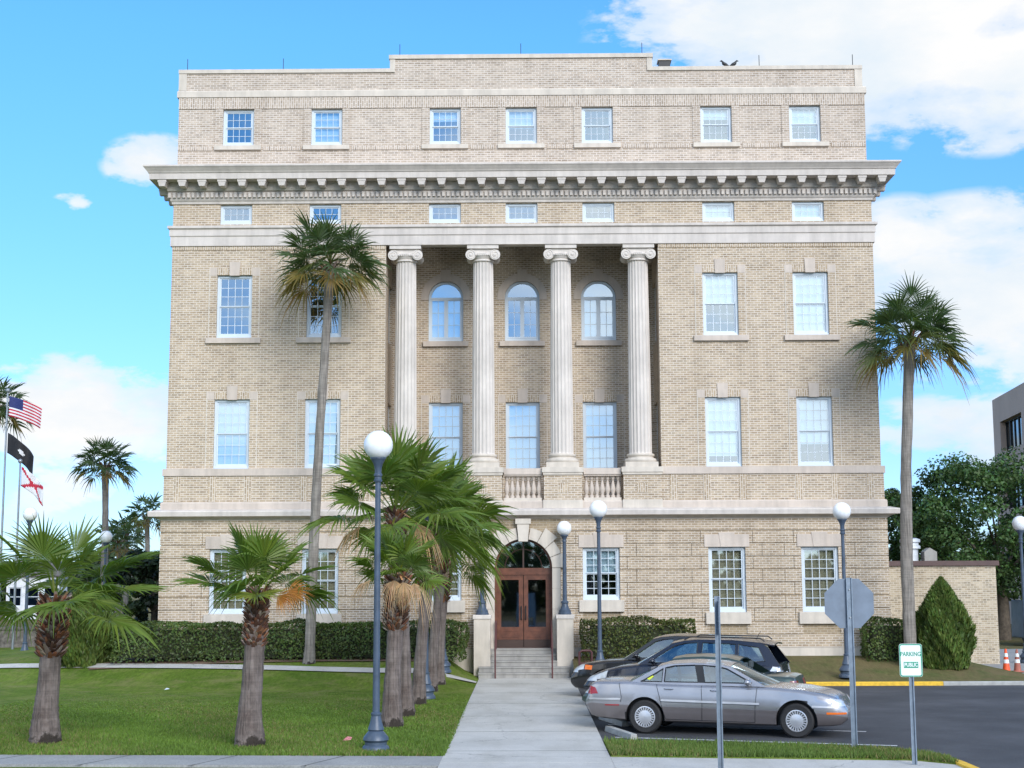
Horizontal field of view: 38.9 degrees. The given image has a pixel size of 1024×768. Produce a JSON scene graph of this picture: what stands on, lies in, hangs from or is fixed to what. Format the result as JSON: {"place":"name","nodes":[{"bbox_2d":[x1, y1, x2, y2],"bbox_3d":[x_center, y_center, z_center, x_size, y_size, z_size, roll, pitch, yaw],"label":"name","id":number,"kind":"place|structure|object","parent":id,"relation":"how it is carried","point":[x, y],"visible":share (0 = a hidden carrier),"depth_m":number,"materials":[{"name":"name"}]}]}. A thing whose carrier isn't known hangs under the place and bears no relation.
{"place":"outdoors","nodes":[
{"label":"outdoors","id":0,"kind":"place"},
{"bbox_2d":[6,559,67,618],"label":"house","id":1,"kind":"structure","parent":0,"point":[20,591],"depth_m":115.15,"materials":[{"name":"white paint"}]},
{"bbox_2d":[8,587,21,605],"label":"window","id":2,"kind":"structure","parent":1,"relation":"in","point":[11,589],"depth_m":115.04,"materials":[{"name":"white paint"}]},
{"bbox_2d":[28,587,38,605],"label":"window","id":3,"kind":"structure","parent":1,"relation":"in","point":[31,602],"depth_m":115.24,"materials":[{"name":"white paint"}]},
{"bbox_2d":[0,767,167,767],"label":"road verge","id":4,"kind":"structure","parent":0,"point":[83,767],"depth_m":24.23,"materials":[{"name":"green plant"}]},
{"bbox_2d":[0,755,442,767],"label":"sidewalk","id":5,"kind":"structure","parent":0,"point":[234,761],"depth_m":24.64,"materials":[{"name":"concrete"}]},
{"bbox_2d":[0,690,469,755],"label":"lawn grass","id":6,"kind":"structure","parent":0,"point":[176,738],"depth_m":29.46,"materials":[{"name":"plant"}]},
{"bbox_2d":[0,663,476,682],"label":"side path","id":7,"kind":"structure","parent":0,"point":[213,666],"depth_m":43.87,"materials":[{"name":"concrete"}]},
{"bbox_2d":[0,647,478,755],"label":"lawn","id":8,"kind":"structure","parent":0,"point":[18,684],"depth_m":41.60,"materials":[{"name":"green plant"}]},
{"bbox_2d":[0,388,9,591],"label":"flagpole","id":9,"kind":"object","parent":8,"relation":"on","point":[7,390],"visible":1,"depth_m":60.52,"materials":[{"name":"metal"}]},
{"bbox_2d":[7,433,33,473],"bbox_3d":[-20.538,2.964,60.667,1.173,1.862,0.252,-1,-8,6],"label":"flag","id":10,"kind":"object","parent":9,"relation":"attached to","point":[17,449],"visible":1,"depth_m":60.66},
{"bbox_2d":[9,396,41,427],"bbox_3d":[-20.444,1.191,60.873,1.377,1.394,0.208,0,-8,-3],"label":"flag","id":11,"kind":"object","parent":9,"relation":"attached to","point":[26,411],"visible":1,"depth_m":60.90,"materials":[{"name":"fabric"}]},
{"bbox_2d":[11,459,22,648],"bbox_3d":[-20.433,7.112,59.782,0.200,8.080,0.200,0,-8,1],"label":"flagpole","id":12,"kind":"object","parent":8,"relation":"on","point":[20,461],"visible":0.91,"depth_m":59.91,"materials":[{"name":"metal"}]},
{"bbox_2d":[21,467,42,505],"bbox_3d":[-19.880,4.258,60.171,1.005,1.663,0.227,-1,-8,7],"label":"flag","id":13,"kind":"object","parent":12,"relation":"attached to","point":[31,483],"visible":1,"depth_m":60.16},
{"bbox_2d":[21,507,36,650],"bbox_3d":[-18.470,7.598,55.258,0.540,5.800,0.540,0,-8,1],"label":"street lamp","id":14,"kind":"object","parent":8,"relation":"on","point":[28,515],"visible":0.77,"depth_m":55.26,"materials":[{"name":"metal"}]},
{"bbox_2d":[0,513,169,743],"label":"fan palm","id":15,"kind":"object","parent":8,"relation":"on","point":[52,619],"visible":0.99,"depth_m":27.56,"materials":[{"name":"green plant"}]},
{"bbox_2d":[61,589,118,668],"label":"arborvitae","id":16,"kind":"object","parent":8,"relation":"on","point":[85,649],"visible":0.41,"depth_m":44.87,"materials":[{"name":"green plant"}]},
{"bbox_2d":[88,657,413,669],"bbox_3d":[-7.604,8.670,45.148,10.700,0.292,1.750,0,-8,1],"label":"planting bed","id":17,"kind":"object","parent":8,"relation":"on","point":[226,660],"visible":0.42,"depth_m":44.75,"materials":[{"name":"soil"}]},
{"bbox_2d":[109,617,469,663],"bbox_3d":[-6.930,7.970,45.165,11.222,1.381,1.597,0,-8,1],"label":"clipped hedge","id":18,"kind":"object","parent":17,"relation":"on","point":[345,640],"visible":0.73,"depth_m":44.68,"materials":[{"name":"green plant"}]},
{"bbox_2d":[270,208,393,664],"bbox_3d":[-5.616,1.556,45.111,3.940,14.245,4.174,0,-8,1],"label":"cabbage palm","id":19,"kind":"object","parent":17,"relation":"on","point":[330,277],"visible":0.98,"depth_m":45.13,"materials":[{"name":"green plant"}]},
{"bbox_2d":[171,520,342,746],"bbox_3d":[-4.813,4.705,27.205,2.757,4.286,2.796,-7,-10,43],"label":"fan palm","id":20,"kind":"object","parent":8,"relation":"on","point":[255,551],"visible":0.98,"depth_m":26.96,"materials":[{"name":"green plant"}]},
{"bbox_2d":[362,431,392,750],"bbox_3d":[-2.465,3.739,26.513,0.540,5.800,0.540,0,-8,1],"label":"street lamp","id":21,"kind":"object","parent":8,"relation":"on","point":[378,446],"visible":0.98,"depth_m":26.47,"materials":[{"name":"metal"}]},
{"bbox_2d":[293,423,492,716],"bbox_3d":[-2.691,4.192,33.093,4.610,6.848,4.036,0,-8,1],"label":"fan palm","id":22,"kind":"object","parent":8,"relation":"on","point":[406,467],"visible":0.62,"depth_m":32.96,"materials":[{"name":"green plant"}]},
{"bbox_2d":[343,522,453,727],"bbox_3d":[-2.359,5.091,30.464,2.430,4.366,2.236,0,-8,1],"label":"fan palm","id":23,"kind":"object","parent":8,"relation":"on","point":[397,589],"visible":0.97,"depth_m":30.33,"materials":[{"name":"green plant"}]},
{"bbox_2d":[424,516,435,698],"bbox_3d":[-2.236,5.256,37.860,0.540,5.800,0.540,0,-8,1],"label":"street lamp","id":24,"kind":"object","parent":8,"relation":"on","point":[430,689],"visible":0.13,"depth_m":37.47,"materials":[{"name":"metal"}]},
{"bbox_2d":[354,451,518,704],"bbox_3d":[-1.839,4.846,36.264,3.857,6.387,4.127,-5,-9,32],"label":"fan palm","id":25,"kind":"object","parent":8,"relation":"on","point":[419,669],"visible":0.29,"depth_m":36.08,"materials":[{"name":"green plant"}]},
{"bbox_2d":[370,470,513,691],"bbox_3d":[-1.938,5.309,40.260,4.129,6.530,3.947,0,-8,1],"label":"fan palm","id":26,"kind":"object","parent":8,"relation":"on","point":[434,637],"visible":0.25,"depth_m":40.00,"materials":[{"name":"green plant"}]},
{"bbox_2d":[383,503,505,684],"bbox_3d":[-1.915,5.914,41.795,3.352,5.737,3.747,-3,-8,21],"label":"fan palm","id":27,"kind":"object","parent":8,"relation":"on","point":[478,580],"visible":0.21,"depth_m":41.69,"materials":[{"name":"green plant"}]},
{"bbox_2d":[120,595,472,705],"bbox_3d":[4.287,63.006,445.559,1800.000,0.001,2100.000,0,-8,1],"label":"ground","id":28,"kind":"structure","parent":0,"point":[149,610],"depth_m":247.28,"materials":[{"name":"green plant"}]},
{"bbox_2d":[0,545,975,604],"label":"treeline","id":29,"kind":"object","parent":28,"relation":"on","point":[92,568],"visible":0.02,"depth_m":172.20,"materials":[{"name":"green plant"}]},
{"bbox_2d":[0,612,1023,648],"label":"lawn","id":30,"kind":"structure","parent":0,"point":[1015,642],"depth_m":70.28,"materials":[{"name":"green plant"}]},
{"bbox_2d":[0,375,33,441],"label":"cabbage palm","id":31,"kind":"object","parent":30,"relation":"on","point":[3,394],"visible":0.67,"depth_m":70.89,"materials":[{"name":"green plant"}]},
{"bbox_2d":[0,627,35,647],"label":"stone wall","id":32,"kind":"structure","parent":30,"relation":"on","point":[4,643],"depth_m":61.31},
{"bbox_2d":[68,437,138,584],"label":"cabbage palm","id":33,"kind":"object","parent":30,"relation":"on","point":[107,471],"visible":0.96,"depth_m":77.97,"materials":[{"name":"green plant"}]},
{"bbox_2d":[100,531,112,583],"bbox_3d":[-17.308,8.813,61.542,0.540,5.150,0.540,0,-8,1],"label":"street lamp","id":34,"kind":"object","parent":30,"relation":"on","point":[106,539],"visible":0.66,"depth_m":61.67,"materials":[{"name":"glass"}]},
{"bbox_2d":[93,519,145,612],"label":"cabbage palm","id":35,"kind":"object","parent":30,"relation":"on","point":[117,545],"visible":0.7,"depth_m":85.46,"materials":[{"name":"green plant"}]},
{"bbox_2d":[109,511,150,614],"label":"cabbage palm","id":36,"kind":"object","parent":30,"relation":"on","point":[117,523],"visible":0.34,"depth_m":91.50,"materials":[{"name":"green plant"}]},
{"bbox_2d":[102,548,160,626],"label":"evergreen tree","id":37,"kind":"object","parent":30,"relation":"on","point":[147,571],"visible":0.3,"depth_m":71.07,"materials":[{"name":"green plant"}]},
{"bbox_2d":[119,491,161,609],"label":"cabbage palm","id":38,"kind":"object","parent":30,"relation":"on","point":[144,521],"visible":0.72,"depth_m":89.57,"materials":[{"name":"green plant"}]},
{"bbox_2d":[143,43,901,679],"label":"courthouse","id":39,"kind":"structure","parent":30,"relation":"on","point":[633,291],"depth_m":47.83,"materials":[{"name":"brick"}]},
{"bbox_2d":[208,549,245,613],"bbox_3d":[-9.133,6.358,46.681,1.204,2.070,0.195,0,-8,1],"label":"window","id":40,"kind":"structure","parent":39,"relation":"in","point":[235,608],"depth_m":46.68,"materials":[{"name":"white paint"}]},
{"bbox_2d":[213,400,249,468],"bbox_3d":[-9.150,1.652,47.441,1.184,2.280,0.195,0,-8,1],"label":"window","id":41,"kind":"structure","parent":39,"relation":"in","point":[231,425],"depth_m":47.48,"materials":[{"name":"glass"}]},
{"bbox_2d":[216,276,251,337],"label":"window","id":42,"kind":"structure","parent":39,"relation":"in","point":[220,278],"depth_m":47.97,"materials":[{"name":"white paint"}]},
{"bbox_2d":[220,205,251,224],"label":"window","id":43,"kind":"structure","parent":39,"relation":"in","point":[223,222],"depth_m":48.36,"materials":[{"name":"white paint"}]},
{"bbox_2d":[223,110,253,144],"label":"window","id":44,"kind":"structure","parent":39,"relation":"in","point":[225,132],"depth_m":48.86,"materials":[{"name":"white paint"}]},
{"bbox_2d":[301,549,338,613],"bbox_3d":[-6.163,6.342,46.654,1.204,2.070,0.195,0,-8,1],"label":"window","id":45,"kind":"structure","parent":39,"relation":"in","point":[327,578],"depth_m":46.71,"materials":[{"name":"white paint"}]},
{"bbox_2d":[304,399,340,467],"bbox_3d":[-6.181,1.637,47.415,1.184,2.280,0.195,0,-8,1],"label":"window","id":46,"kind":"structure","parent":39,"relation":"in","point":[332,413],"depth_m":47.46,"materials":[{"name":"glass"}]},
{"bbox_2d":[306,275,341,336],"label":"window","id":47,"kind":"structure","parent":39,"relation":"in","point":[308,334],"depth_m":47.91,"materials":[{"name":"white paint"}]},
{"bbox_2d":[310,205,340,223],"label":"window","id":48,"kind":"structure","parent":39,"relation":"in","point":[312,207],"depth_m":48.36,"materials":[{"name":"white paint"}]},
{"bbox_2d":[311,110,341,144],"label":"window","id":49,"kind":"structure","parent":39,"relation":"in","point":[326,124],"depth_m":48.89,"materials":[{"name":"glass"}]},
{"bbox_2d":[429,204,460,222],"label":"window","id":50,"kind":"structure","parent":39,"relation":"in","point":[431,206],"depth_m":48.31,"materials":[{"name":"white paint"}]},
{"bbox_2d":[430,109,460,143],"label":"window","id":51,"kind":"structure","parent":39,"relation":"in","point":[436,115],"depth_m":48.81,"materials":[{"name":"white paint"}]},
{"bbox_2d":[429,403,462,467],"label":"window","id":52,"kind":"structure","parent":39,"relation":"in","point":[445,419],"depth_m":49.84,"materials":[{"name":"glass"}]},
{"bbox_2d":[429,282,462,340],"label":"window","id":53,"kind":"structure","parent":39,"relation":"in","point":[445,298],"depth_m":50.38,"materials":[{"name":"glass"}]},
{"bbox_2d":[432,552,461,600],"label":"window","id":54,"kind":"structure","parent":39,"relation":"in","point":[456,596],"depth_m":46.63,"materials":[{"name":"white paint"}]},
{"bbox_2d":[476,529,488,614],"bbox_3d":[-0.950,5.845,46.113,0.470,2.950,0.470,0,-8,1],"label":"pedestal lamp","id":55,"kind":"object","parent":39,"relation":"on","point":[482,606],"visible":0.15,"depth_m":45.86,"materials":[{"name":"metal"}]},
{"bbox_2d":[506,108,536,142],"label":"window","id":56,"kind":"structure","parent":39,"relation":"in","point":[516,118],"depth_m":48.81,"materials":[{"name":"white paint"}]},
{"bbox_2d":[506,204,537,222],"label":"window","id":57,"kind":"structure","parent":39,"relation":"in","point":[535,220],"depth_m":48.29,"materials":[{"name":"white paint"}]},
{"bbox_2d":[505,282,539,340],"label":"window","id":58,"kind":"structure","parent":39,"relation":"in","point":[521,299],"depth_m":50.27,"materials":[{"name":"white paint"}]},
{"bbox_2d":[506,402,539,467],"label":"window","id":59,"kind":"structure","parent":39,"relation":"in","point":[522,419],"depth_m":49.81,"materials":[{"name":"glass"}]},
{"bbox_2d":[557,521,571,614],"bbox_3d":[1.670,5.831,46.090,0.470,2.950,0.470,0,-8,1],"label":"pedestal lamp","id":60,"kind":"object","parent":39,"relation":"on","point":[564,528],"visible":1,"depth_m":46.03,"materials":[{"name":"metal"}]},
{"bbox_2d":[582,108,612,142],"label":"window","id":61,"kind":"structure","parent":39,"relation":"in","point":[584,110],"depth_m":48.74,"materials":[{"name":"white paint"}]},
{"bbox_2d":[582,203,613,221],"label":"window","id":62,"kind":"structure","parent":39,"relation":"in","point":[584,205],"depth_m":48.26,"materials":[{"name":"white paint"}]},
{"bbox_2d":[581,281,615,339],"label":"window","id":63,"kind":"structure","parent":39,"relation":"in","point":[598,299],"depth_m":50.32,"materials":[{"name":"glass"}]},
{"bbox_2d":[583,402,616,467],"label":"window","id":64,"kind":"structure","parent":39,"relation":"in","point":[599,419],"depth_m":49.77,"materials":[{"name":"glass"}]},
{"bbox_2d":[583,547,619,599],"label":"window","id":65,"kind":"structure","parent":39,"relation":"in","point":[610,563],"depth_m":46.64,"materials":[{"name":"white paint"}]},
{"bbox_2d":[700,107,731,141],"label":"window","id":66,"kind":"structure","parent":39,"relation":"in","point":[706,113],"depth_m":48.74,"materials":[{"name":"white paint"}]},
{"bbox_2d":[702,202,733,221],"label":"window","id":67,"kind":"structure","parent":39,"relation":"in","point":[712,211],"depth_m":48.25,"materials":[{"name":"glass"}]},
{"bbox_2d":[702,273,738,334],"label":"window","id":68,"kind":"structure","parent":39,"relation":"in","point":[718,289],"depth_m":47.93,"materials":[{"name":"white paint"}]},
{"bbox_2d":[705,397,741,465],"bbox_3d":[6.879,1.569,47.299,1.184,2.280,0.195,0,-8,1],"label":"window","id":69,"kind":"structure","parent":39,"relation":"in","point":[722,415],"depth_m":47.35,"materials":[{"name":"glass"}]},
{"bbox_2d":[708,547,746,611],"bbox_3d":[6.897,6.275,46.538,1.204,2.070,0.195,0,-8,1],"label":"window","id":70,"kind":"structure","parent":39,"relation":"in","point":[727,578],"depth_m":46.58,"materials":[{"name":"glass"}]},
{"bbox_2d":[789,106,819,141],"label":"window","id":71,"kind":"structure","parent":39,"relation":"in","point":[799,116],"depth_m":48.72,"materials":[{"name":"white paint"}]},
{"bbox_2d":[792,202,823,220],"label":"window","id":72,"kind":"structure","parent":39,"relation":"in","point":[801,211],"depth_m":48.23,"materials":[{"name":"glass"}]},
{"bbox_2d":[792,272,828,334],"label":"window","id":73,"kind":"structure","parent":39,"relation":"in","point":[810,290],"depth_m":47.89,"materials":[{"name":"glass"}]},
{"bbox_2d":[796,397,833,465],"bbox_3d":[9.849,1.553,47.272,1.184,2.280,0.195,0,-8,1],"label":"window","id":74,"kind":"structure","parent":39,"relation":"in","point":[814,414],"depth_m":47.34,"materials":[{"name":"glass"}]},
{"bbox_2d":[801,547,837,611],"bbox_3d":[9.866,6.259,46.512,1.204,2.070,0.195,0,-8,1],"label":"window","id":75,"kind":"structure","parent":39,"relation":"in","point":[819,568],"depth_m":46.57,"materials":[{"name":"white paint"}]},
{"bbox_2d":[884,488,934,560],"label":"oak tree","id":76,"kind":"object","parent":30,"relation":"on","point":[892,496],"visible":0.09,"depth_m":73.58,"materials":[{"name":"green plant"}]},
{"bbox_2d":[887,445,1023,639],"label":"oak tree","id":77,"kind":"object","parent":30,"relation":"on","point":[946,534],"visible":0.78,"depth_m":70.14,"materials":[{"name":"green plant"}]},
{"bbox_2d":[992,383,1023,620],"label":"office building","id":78,"kind":"structure","parent":30,"relation":"on","point":[1008,417],"depth_m":94.11,"materials":[{"name":"beige concrete"}]},
{"bbox_2d":[1005,415,1022,449],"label":"window","id":79,"kind":"structure","parent":78,"relation":"in","point":[1013,426],"depth_m":93.78,"materials":[{"name":"black glass"}]},
{"bbox_2d":[0,0,1023,561],"label":"sky","id":80,"kind":"structure","parent":0,"point":[89,89],"materials":[{"name":"blue"}]},
{"bbox_2d":[440,677,611,762],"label":"entrance walk","id":81,"kind":"structure","parent":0,"point":[552,717],"depth_m":30.22,"materials":[{"name":"concrete"}]},
{"bbox_2d":[438,762,614,767],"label":"sidewalk","id":82,"kind":"structure","parent":0,"point":[540,765],"depth_m":23.96,"materials":[{"name":"concrete"}]},
{"bbox_2d":[611,757,962,767],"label":"sidewalk","id":83,"kind":"structure","parent":0,"point":[640,762],"depth_m":24.07,"materials":[{"name":"concrete"}]},
{"bbox_2d":[714,596,723,767],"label":"sign post","id":84,"kind":"object","parent":83,"relation":"on","point":[718,682],"visible":1,"depth_m":22.84,"materials":[{"name":"metal"}]},
{"bbox_2d":[899,644,922,764],"bbox_3d":[6.621,5.345,23.976,0.380,2.070,0.042,0,-8,1],"label":"parking sign","id":85,"kind":"object","parent":83,"relation":"on","point":[910,662],"visible":1,"depth_m":24.04,"materials":[{"name":"metal"}]},
{"bbox_2d":[573,656,1023,681],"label":"grass bank","id":86,"kind":"structure","parent":0,"point":[818,668],"depth_m":43.66,"materials":[{"name":"plant"}]},
{"bbox_2d":[589,500,606,659],"bbox_3d":[2.619,6.074,43.556,0.540,5.150,0.540,0,-8,1],"label":"street lamp","id":87,"kind":"object","parent":86,"relation":"on","point":[598,510],"visible":0.88,"depth_m":43.60,"materials":[{"name":"metal"}]},
{"bbox_2d":[584,656,619,661],"bbox_3d":[4.096,8.605,45.121,3.700,0.221,1.600,0,-8,1],"label":"planting bed","id":88,"kind":"object","parent":86,"relation":"on","point":[607,657],"visible":0.11,"depth_m":45.46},
{"bbox_2d":[579,615,696,660],"bbox_3d":[3.907,7.900,45.105,3.683,1.424,1.328,0,-8,1],"label":"clipped hedge","id":89,"kind":"object","parent":88,"relation":"on","point":[621,639],"visible":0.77,"depth_m":44.79,"materials":[{"name":"green plant"}]},
{"bbox_2d":[833,502,855,677],"bbox_3d":[9.875,6.093,43.081,0.540,5.150,0.540,0,-8,1],"label":"street lamp","id":90,"kind":"object","parent":86,"relation":"on","point":[841,512],"visible":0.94,"depth_m":43.14,"materials":[{"name":"metal"}]},
{"bbox_2d":[859,616,903,661],"bbox_3d":[12.017,7.981,45.328,2.301,1.542,1.349,0,-8,1],"label":"clipped hedge","id":91,"kind":"object","parent":86,"relation":"on","point":[884,642],"visible":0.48,"depth_m":44.99,"materials":[{"name":"green plant"}]},
{"bbox_2d":[841,271,978,643],"bbox_3d":[12.413,2.533,44.888,4.076,12.044,4.126,0,-8,1],"label":"cabbage palm","id":92,"kind":"object","parent":86,"relation":"on","point":[907,347],"visible":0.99,"depth_m":44.79,"materials":[{"name":"green plant"}]},
{"bbox_2d":[888,538,999,663],"bbox_3d":[14.535,8.298,55.252,5.200,4.650,9.200,0,-8,1],"label":"brick annex","id":93,"kind":"object","parent":86,"relation":"on","point":[973,585],"visible":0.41,"depth_m":50.85,"materials":[{"name":"beige brick"}]},
{"bbox_2d":[915,576,977,670],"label":"arborvitae","id":94,"kind":"object","parent":86,"relation":"on","point":[946,638],"visible":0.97,"depth_m":43.92,"materials":[{"name":"green plant"}]},
{"bbox_2d":[578,685,1023,767],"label":"parking lot","id":95,"kind":"structure","parent":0,"point":[980,726],"depth_m":30.50,"materials":[{"name":"asphalt"}]},
{"bbox_2d":[598,717,627,726],"bbox_3d":[2.198,7.313,31.539,0.156,0.110,1.700,2,-8,-13],"label":"wheel stop","id":96,"kind":"object","parent":95,"relation":"on","point":[622,723],"visible":0.71,"depth_m":31.07,"materials":[{"name":"concrete"}]},
{"bbox_2d":[605,726,636,739],"bbox_3d":[2.174,6.975,29.012,0.156,0.110,1.700,2,-8,-13],"label":"wheel stop","id":97,"kind":"object","parent":95,"relation":"on","point":[617,731],"visible":0.81,"depth_m":28.88,"materials":[{"name":"concrete"}]},
{"bbox_2d":[571,633,760,688],"bbox_3d":[4.043,7.344,37.763,4.828,1.685,2.055,-3,-8,18],"label":"parked car","id":98,"kind":"object","parent":95,"relation":"on","point":[582,674],"visible":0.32,"depth_m":37.48,"materials":[{"name":"black paint"}]},
{"bbox_2d":[584,631,790,691],"bbox_3d":[4.255,6.870,34.899,4.898,1.863,2.102,-3,-8,18],"label":"parked car","id":99,"kind":"object","parent":95,"relation":"on","point":[774,658],"visible":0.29,"depth_m":34.39,"materials":[{"name":"black paint"}]},
{"bbox_2d":[582,653,805,720],"bbox_3d":[4.066,6.730,32.305,4.858,1.455,2.005,-3,-8,18],"label":"parked car","id":100,"kind":"object","parent":95,"relation":"on","point":[796,677],"visible":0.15,"depth_m":31.83,"materials":[{"name":"silver paint"}]},
{"bbox_2d":[586,659,850,737],"bbox_3d":[4.269,6.398,29.826,5.296,1.453,2.102,-3,-8,18],"label":"parked car","id":101,"kind":"object","parent":95,"relation":"on","point":[654,698],"visible":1,"depth_m":29.09,"materials":[{"name":"silver metal"}]},
{"bbox_2d":[608,724,896,745],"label":"parking lines","id":102,"kind":"object","parent":95,"relation":"on","point":[760,728],"visible":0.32,"depth_m":29.52,"materials":[{"name":"white paint"}]},
{"bbox_2d":[603,739,955,764],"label":"curb","id":103,"kind":"structure","parent":95,"relation":"on","point":[675,756],"depth_m":24.71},
{"bbox_2d":[604,736,958,762],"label":"island grass","id":104,"kind":"structure","parent":103,"relation":"on","point":[674,747],"depth_m":25.22,"materials":[{"name":"plant"}]},
{"bbox_2d":[824,578,873,746],"bbox_3d":[6.108,5.078,26.074,0.887,3.160,0.068,0,-8,1],"label":"octagonal sign","id":105,"kind":"object","parent":103,"relation":"on","point":[849,603],"visible":0.89,"depth_m":26.23,"materials":[{"name":"metal"}]},
{"bbox_2d":[806,681,942,685],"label":"yellow kerb","id":106,"kind":"structure","parent":95,"relation":"on","point":[906,683],"depth_m":41.92,"materials":[{"name":"paint"}]},
{"bbox_2d":[982,649,1023,672],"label":"side road","id":107,"kind":"structure","parent":0,"point":[1011,655],"depth_m":53.15,"materials":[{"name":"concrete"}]},
{"bbox_2d":[943,681,1023,685],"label":"kerb","id":108,"kind":"structure","parent":107,"relation":"on","point":[950,683],"depth_m":41.91,"materials":[{"name":"concrete"}]},
{"bbox_2d":[1012,516,1023,662],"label":"street lamp","id":109,"kind":"object","parent":107,"relation":"on","point":[1018,524],"visible":0.98,"depth_m":51.40,"materials":[{"name":"metal"}]},
{"bbox_2d":[1011,600,1023,641],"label":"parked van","id":110,"kind":"object","parent":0,"point":[1016,618],"visible":0.96,"depth_m":65.05,"materials":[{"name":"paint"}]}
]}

